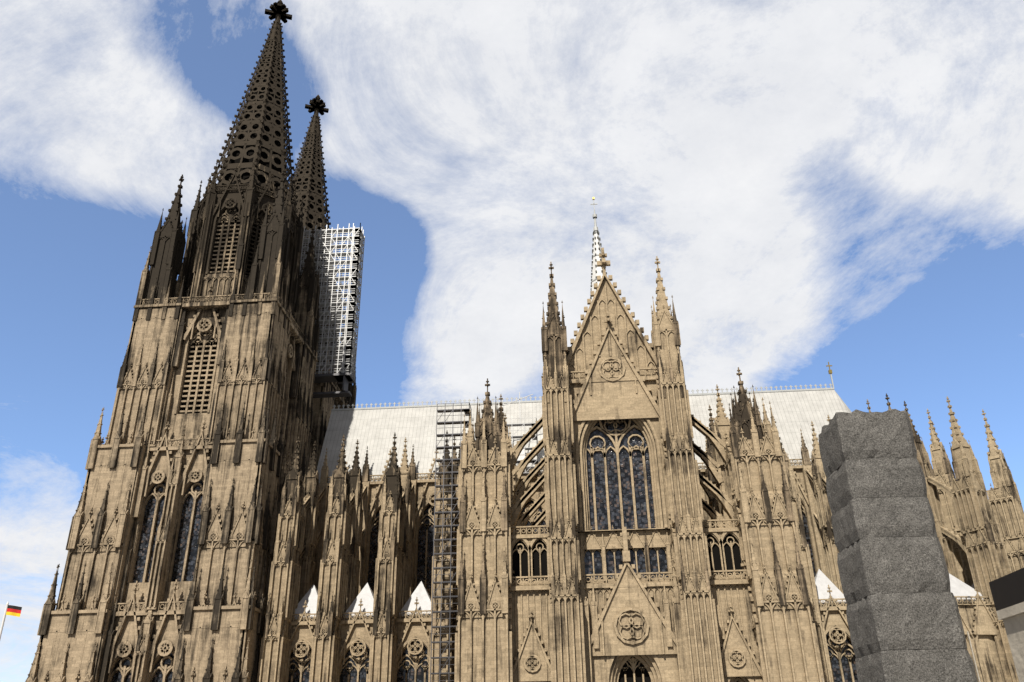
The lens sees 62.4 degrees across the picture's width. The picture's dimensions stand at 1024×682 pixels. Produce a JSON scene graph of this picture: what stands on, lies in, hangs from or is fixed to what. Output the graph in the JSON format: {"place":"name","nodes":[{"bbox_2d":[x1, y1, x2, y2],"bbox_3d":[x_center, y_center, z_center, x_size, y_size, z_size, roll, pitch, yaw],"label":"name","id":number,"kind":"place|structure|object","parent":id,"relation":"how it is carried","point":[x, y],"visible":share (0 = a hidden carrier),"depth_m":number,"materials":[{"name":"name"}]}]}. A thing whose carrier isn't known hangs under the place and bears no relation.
{"place":"outdoors","nodes":[
{"label":"outdoors","id":0,"kind":"place"},
{"bbox_2d":[257,396,546,681],"bbox_3d":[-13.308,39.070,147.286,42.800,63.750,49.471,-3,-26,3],"label":"nave","id":1,"kind":"structure","parent":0,"point":[352,577],"depth_m":129.21,"materials":[{"name":"stone"}]},
{"bbox_2d":[0,0,1023,681],"label":"sky","id":2,"kind":"structure","parent":0,"point":[811,184],"materials":[{"name":"blue"}]},
{"bbox_2d":[818,409,977,681],"bbox_3d":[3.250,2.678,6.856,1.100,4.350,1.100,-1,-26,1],"label":"granite pillar","id":3,"kind":"structure","parent":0,"point":[904,620],"depth_m":7.02,"materials":[{"name":"grey stone"}]},
{"bbox_2d":[822,568,1023,681],"bbox_3d":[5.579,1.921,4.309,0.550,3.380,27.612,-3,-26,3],"label":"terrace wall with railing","id":4,"kind":"structure","parent":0,"point":[1007,591],"depth_m":9.61,"materials":[{"name":"concrete"}]},
{"label":"ground","id":5,"kind":"structure","parent":0,"visible":0},
{"bbox_2d":[0,602,21,638],"bbox_3d":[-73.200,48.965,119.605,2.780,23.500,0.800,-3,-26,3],"label":"flagpole with flag","id":6,"kind":"object","parent":5,"relation":"on","point":[11,610],"visible":1,"depth_m":124.14,"materials":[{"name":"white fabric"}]},
{"bbox_2d":[25,0,319,681],"bbox_3d":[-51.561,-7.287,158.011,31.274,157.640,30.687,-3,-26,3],"label":"tower","id":7,"kind":"structure","parent":5,"relation":"on","point":[170,545],"depth_m":133.98,"materials":[{"name":"stone"}]},
{"bbox_2d":[287,95,356,467],"bbox_3d":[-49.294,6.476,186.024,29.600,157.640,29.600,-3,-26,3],"label":"tower","id":8,"kind":"structure","parent":5,"relation":"on","point":[309,177],"depth_m":199.91,"materials":[{"name":"stone"}]},
{"bbox_2d":[300,223,364,397],"bbox_3d":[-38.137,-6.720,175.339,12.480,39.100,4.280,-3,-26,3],"label":"scaffolding","id":9,"kind":"object","parent":8,"relation":"attached to","point":[348,346],"depth_m":174.49,"materials":[{"name":"grey metal"}]},
{"bbox_2d":[430,392,538,681],"bbox_3d":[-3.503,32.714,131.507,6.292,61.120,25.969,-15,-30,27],"label":"scaffolding","id":10,"kind":"object","parent":5,"relation":"on","point":[466,411],"visible":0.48,"depth_m":124.97,"materials":[{"name":"grey metal"}]},
{"bbox_3d":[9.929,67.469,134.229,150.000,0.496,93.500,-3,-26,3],"label":"cathedral plinth","id":11,"kind":"object","parent":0,"visible":0},
{"bbox_2d":[454,248,824,681],"bbox_3d":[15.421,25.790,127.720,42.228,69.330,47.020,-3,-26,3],"label":"transept facade","id":12,"kind":"structure","parent":11,"relation":"on","point":[630,565],"depth_m":105.77,"materials":[{"name":"stone"}]},
{"bbox_2d":[586,197,606,312],"bbox_3d":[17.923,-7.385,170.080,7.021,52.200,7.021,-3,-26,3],"label":"crossing spire","id":13,"kind":"structure","parent":12,"relation":"on","point":[596,271],"depth_m":174.23,"materials":[{"name":"white metal"}]},
{"bbox_2d":[688,362,1023,681],"bbox_3d":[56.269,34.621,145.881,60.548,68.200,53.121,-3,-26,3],"label":"cathedral choir","id":14,"kind":"structure","parent":11,"relation":"on","point":[980,532],"depth_m":130.14,"materials":[{"name":"stone"}]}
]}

